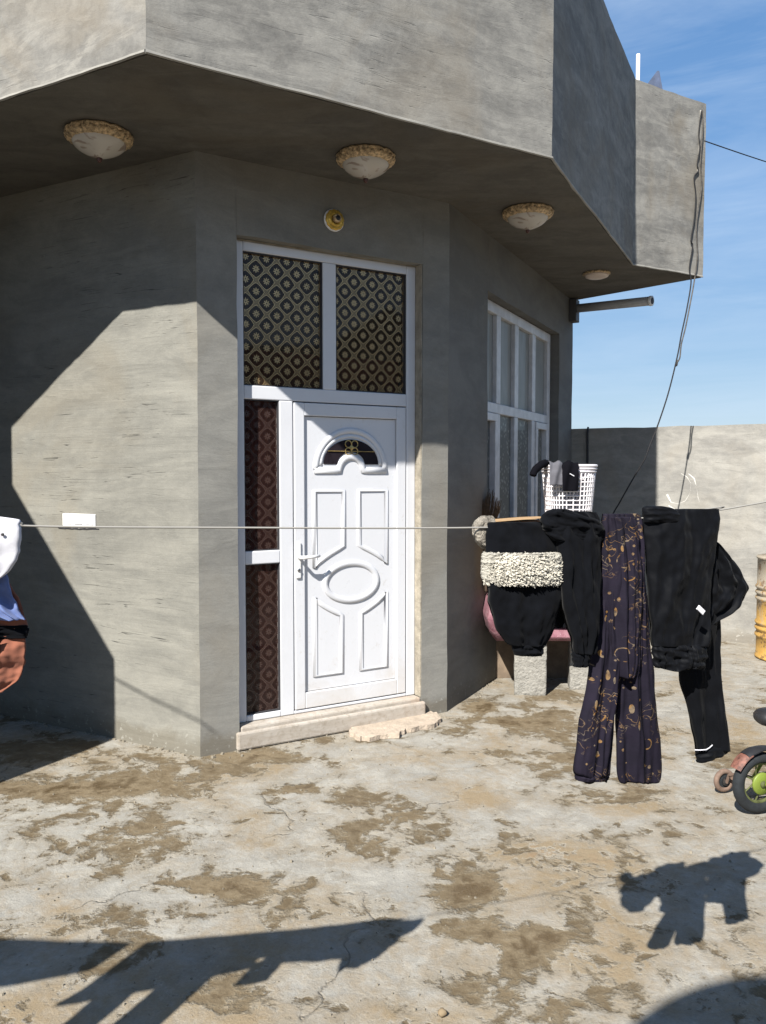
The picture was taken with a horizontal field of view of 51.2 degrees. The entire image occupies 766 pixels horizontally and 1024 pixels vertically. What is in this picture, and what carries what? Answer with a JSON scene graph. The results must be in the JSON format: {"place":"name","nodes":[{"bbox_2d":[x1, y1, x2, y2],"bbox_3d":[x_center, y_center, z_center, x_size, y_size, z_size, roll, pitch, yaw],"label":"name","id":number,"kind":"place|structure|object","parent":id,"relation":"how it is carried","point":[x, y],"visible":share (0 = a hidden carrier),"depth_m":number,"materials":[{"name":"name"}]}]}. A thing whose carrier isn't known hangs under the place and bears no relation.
{"place":"outdoors","nodes":[
{"label":"outdoors","id":0,"kind":"place"},
{"bbox_2d":[0,635,765,1023],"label":"ground","id":1,"kind":"structure","parent":0,"point":[654,943],"depth_m":3.18,"materials":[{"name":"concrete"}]},
{"bbox_2d":[0,0,705,756],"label":"house","id":2,"kind":"structure","parent":1,"relation":"on","point":[184,276],"depth_m":4.82,"materials":[{"name":"paint"}]},
{"bbox_2d":[59,513,98,529],"bbox_3d":[-1.871,0.060,4.901,0.352,0.099,0.020,1,3,27],"label":"switch plate","id":3,"kind":"object","parent":2,"relation":"attached to","point":[70,519],"visible":0.9,"depth_m":4.88,"materials":[{"name":"white plastic"}]},
{"bbox_2d":[63,119,133,162],"bbox_3d":[-1.471,-1.888,4.147,0.343,0.153,0.347,0,3,0],"label":"ceiling lamp","id":4,"kind":"object","parent":2,"relation":"attached to","point":[99,140],"visible":1,"depth_m":4.06,"materials":[{"name":"glass"}]},
{"bbox_2d":[245,400,277,711],"bbox_3d":[-0.447,0.113,5.160,1.300,2.240,0.066,-2,3,-30],"label":"curtain","id":5,"kind":"object","parent":2,"relation":"hanging from","point":[263,568],"visible":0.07,"depth_m":4.98,"materials":[{"name":"fabric"}]},
{"bbox_2d":[324,209,343,231],"bbox_3d":[-0.282,-1.750,4.781,0.132,0.132,0.066,-2,3,-30],"label":"wall lamp","id":6,"kind":"object","parent":2,"relation":"attached to","point":[333,220],"visible":1,"depth_m":4.77,"materials":[{"name":"yellow plastic"}]},
{"bbox_2d":[292,402,405,709],"bbox_3d":[-0.189,0.267,5.040,0.803,1.886,0.131,-2,3,-30],"label":"door","id":7,"kind":"structure","parent":2,"relation":"in","point":[349,461],"depth_m":5.05,"materials":[{"name":"white plastic"}]},
{"bbox_2d":[336,144,395,182],"bbox_3d":[-0.095,-1.902,4.438,0.331,0.153,0.335,0,3,0],"label":"ceiling lamp","id":8,"kind":"object","parent":2,"relation":"attached to","point":[365,162],"visible":1,"depth_m":4.35,"materials":[{"name":"glass"}]},
{"bbox_2d":[487,299,549,519],"bbox_3d":[1.136,-0.707,6.914,0.333,1.940,2.011,1,3,26],"label":"window","id":9,"kind":"structure","parent":2,"relation":"in","point":[518,351],"depth_m":6.85,"materials":[{"name":"plastic"}]},
{"bbox_2d":[502,203,553,233],"bbox_3d":[0.971,-1.947,5.368,0.343,0.153,0.347,0,3,0],"label":"ceiling lamp","id":10,"kind":"object","parent":2,"relation":"attached to","point":[527,217],"visible":1,"depth_m":5.27,"materials":[{"name":"glass"}]},
{"bbox_2d":[583,270,610,279],"bbox_3d":[1.878,-2.078,7.035,0.236,0.051,0.236,0,3,0],"label":"ceiling lamp","id":11,"kind":"object","parent":2,"relation":"attached to","point":[596,274],"visible":1,"depth_m":6.97,"materials":[{"name":"glass"}]},
{"bbox_2d":[569,296,653,322],"bbox_3d":[2.223,-2.017,7.828,0.868,0.220,0.150,2,4,40],"label":"rain spout","id":12,"kind":"object","parent":2,"relation":"attached to","point":[576,308],"visible":1,"depth_m":7.82,"materials":[{"name":"grey plastic"}]},
{"bbox_2d":[636,53,639,79],"bbox_3d":[2.254,-3.688,7.082,0.034,0.706,0.033,0,3,0],"label":"roof pipe","id":13,"kind":"object","parent":2,"relation":"on","point":[638,66],"visible":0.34,"depth_m":7.06,"materials":[{"name":"white plastic"}]},
{"bbox_2d":[613,111,701,513],"bbox_3d":[2.430,-1.595,6.947,0.895,3.897,0.242,-1,3,-16],"label":"cable","id":14,"kind":"object","parent":2,"relation":"hanging from","point":[683,322],"visible":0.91,"depth_m":7.00,"materials":[{"name":"black metal"}]},
{"bbox_2d":[676,109,703,365],"bbox_3d":[2.693,-2.413,7.013,0.405,2.293,0.044,-2,4,-42],"label":"cable","id":15,"kind":"object","parent":2,"relation":"attached to","point":[696,239],"visible":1,"depth_m":7.09,"materials":[{"name":"black rubber"}]},
{"bbox_2d":[704,140,765,161],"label":"overhead wire","id":16,"kind":"object","parent":2,"relation":"attached to","point":[735,151],"visible":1,"depth_m":7.52,"materials":[{"name":"black"}]},
{"bbox_2d":[349,711,440,741],"bbox_3d":[0.101,1.349,5.048,0.696,0.030,0.330,-2,3,-32],"label":"broken slab","id":17,"kind":"object","parent":1,"relation":"on","point":[394,728],"depth_m":4.99,"materials":[{"name":"beige stone"}]},
{"bbox_2d":[438,1007,447,1016],"bbox_3d":[0.175,1.482,2.369,0.030,0.021,0.029,2,3,34],"label":"stone","id":18,"kind":"object","parent":1,"relation":"on","point":[442,1012],"visible":1,"depth_m":2.36,"materials":[{"name":"brown stone"}]},
{"bbox_2d":[514,644,546,695],"bbox_3d":[1.081,1.127,5.876,0.237,0.411,0.202,0,3,8],"label":"concrete block","id":19,"kind":"object","parent":1,"relation":"on","point":[530,675],"depth_m":5.78,"materials":[{"name":"grey concrete"}]},
{"bbox_2d":[496,641,567,677],"bbox_3d":[1.228,1.096,6.114,0.865,0.425,0.490,0,3,0],"label":"box","id":20,"kind":"object","parent":1,"relation":"on","point":[557,660],"depth_m":6.26,"materials":[{"name":"brown cardboard"}]},
{"bbox_2d":[483,592,570,640],"bbox_3d":[1.212,0.757,6.009,0.938,0.329,0.678,0,3,0],"label":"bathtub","id":21,"kind":"object","parent":20,"relation":"on","point":[560,634],"visible":0.06,"depth_m":5.72,"materials":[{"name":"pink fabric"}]},
{"bbox_2d":[482,489,501,590],"bbox_3d":[0.800,0.206,5.947,0.160,0.761,0.102,0,3,0],"label":"twig broom","id":22,"kind":"object","parent":21,"relation":"on","point":[487,509],"visible":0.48,"depth_m":5.91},
{"bbox_2d":[495,516,540,521],"bbox_3d":[0.970,0.322,5.897,0.390,0.593,0.450,0,3,0],"label":"cardboard box","id":23,"kind":"object","parent":21,"relation":"on","point":[521,519],"visible":0.18,"depth_m":5.80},
{"bbox_3d":[1.369,0.403,5.866,0.382,0.683,0.360,0,3,0],"label":"cardboard box","id":24,"kind":"object","parent":21,"relation":"on","visible":0},
{"bbox_2d":[541,464,597,511],"bbox_3d":[1.335,-0.140,5.760,0.390,0.404,0.370,0,3,0],"label":"laundry basket","id":25,"kind":"object","parent":24,"relation":"on","point":[584,499],"visible":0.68,"depth_m":5.63,"materials":[{"name":"white plastic"}]},
{"bbox_2d":[530,459,549,476],"bbox_3d":[1.123,-0.309,5.636,0.232,0.124,0.065,-2,4,-39],"label":"sock","id":26,"kind":"object","parent":25,"relation":"hanging from","point":[538,467],"visible":0.91,"depth_m":5.58,"materials":[{"name":"black fabric"}]},
{"bbox_2d":[548,460,561,484],"bbox_3d":[1.207,-0.277,5.642,0.104,0.173,0.215,0,3,0],"label":"folded cloth","id":27,"kind":"object","parent":25,"relation":"hanging from","point":[556,473],"visible":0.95,"depth_m":5.55,"materials":[{"name":"grey fabric"}]},
{"bbox_2d":[562,460,578,490],"bbox_3d":[1.300,-0.257,5.641,0.119,0.214,0.219,0,3,0],"label":"folded cloth","id":28,"kind":"object","parent":25,"relation":"hanging from","point":[570,475],"visible":0.95,"depth_m":5.54,"materials":[{"name":"black fabric"}]},
{"bbox_2d":[567,641,588,689],"bbox_3d":[1.496,1.119,6.026,0.200,0.411,0.200,0,3,10],"label":"concrete block","id":29,"kind":"object","parent":1,"relation":"on","point":[577,678],"depth_m":5.94,"materials":[{"name":"grey concrete"}]},
{"bbox_2d":[571,424,765,643],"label":"boundary wall","id":30,"kind":"structure","parent":1,"relation":"on","point":[693,467],"depth_m":7.69,"materials":[{"name":"paint"}]},
{"bbox_2d":[586,427,588,463],"bbox_3d":[2.097,-0.280,8.179,0.044,1.176,0.022,1,3,23],"label":"wall cable","id":31,"kind":"object","parent":30,"relation":"attached to","point":[587,445],"depth_m":8.16,"materials":[{"name":"black"}]},
{"bbox_2d":[714,707,765,812],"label":"child bicycle","id":32,"kind":"object","parent":1,"relation":"on","point":[745,761],"visible":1,"depth_m":3.75,"materials":[{"name":"green paint"}]},
{"bbox_2d":[754,554,765,660],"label":"oil drum","id":33,"kind":"object","parent":1,"relation":"on","point":[760,622],"visible":1,"depth_m":6.88,"materials":[{"name":"metal"}]},
{"bbox_3d":[-2.989,0.438,0.578,0.056,2.470,0.056,0,3,0],"label":"clothesline post","id":34,"kind":"object","parent":1,"relation":"on","visible":0},
{"bbox_2d":[20,501,765,528],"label":"clothesline","id":35,"kind":"object","parent":34,"relation":"attached to","point":[53,526],"visible":0.69,"depth_m":1.53,"materials":[{"name":"grey"}]},
{"bbox_2d":[0,517,21,577],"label":"shirt","id":36,"kind":"object","parent":35,"relation":"hanging from","point":[10,536],"visible":1,"depth_m":1.35,"materials":[{"name":"white fabric"}]},
{"bbox_2d":[0,574,24,620],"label":"shirt","id":37,"kind":"object","parent":35,"relation":"hanging from","point":[9,610],"visible":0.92,"depth_m":1.39,"materials":[{"name":"blue fabric"}]},
{"bbox_2d":[0,582,28,692],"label":"sweater","id":38,"kind":"object","parent":35,"relation":"hanging from","point":[13,635],"visible":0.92,"depth_m":1.41,"materials":[{"name":"fabric"}]},
{"bbox_2d":[472,515,494,548],"bbox_3d":[0.213,0.044,1.702,0.051,0.073,0.044,0,3,0],"label":"scarf","id":39,"kind":"object","parent":35,"relation":"hanging from","point":[479,534],"visible":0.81,"depth_m":1.69,"materials":[{"name":"beige fabric"}]},
{"bbox_2d":[480,509,604,667],"bbox_3d":[0.352,0.168,1.733,0.312,0.350,0.085,-1,3,-19],"label":"sweatshirt","id":40,"kind":"object","parent":35,"relation":"hanging from","point":[542,579],"visible":1,"depth_m":1.71,"materials":[{"name":"black fabric"}]},
{"bbox_2d":[573,513,661,783],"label":"trousers","id":41,"kind":"object","parent":35,"relation":"hanging from","point":[620,686],"visible":0.99,"depth_m":1.78,"materials":[{"name":"fabric"}]},
{"bbox_2d":[642,506,719,671],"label":"tracksuit bottoms","id":42,"kind":"object","parent":35,"relation":"hanging from","point":[680,548],"visible":1,"depth_m":1.83,"materials":[{"name":"black fabric"}]},
{"bbox_2d":[678,613,730,762],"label":"trousers","id":43,"kind":"object","parent":35,"relation":"hanging from","point":[702,691],"visible":0.43,"depth_m":1.94,"materials":[{"name":"black fabric"}]},
{"bbox_2d":[710,542,748,624],"bbox_3d":[0.821,0.170,1.938,0.157,0.203,0.059,-1,3,-17],"label":"hooded jacket","id":44,"kind":"object","parent":35,"relation":"hanging from","point":[729,588],"visible":0.51,"depth_m":1.92,"materials":[{"name":"black fabric"}]},
{"bbox_2d":[648,71,662,88],"bbox_3d":[2.541,-3.982,7.498,0.229,0.219,0.160,0,3,0],"label":"roof tarp","id":45,"kind":"object","parent":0,"point":[655,80],"visible":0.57,"depth_m":7.42,"materials":[{"name":"plastic"}]},
{"bbox_2d":[571,0,765,428],"label":"sky","id":46,"kind":"structure","parent":0,"point":[712,53],"materials":[{"name":"blue"}]}
]}

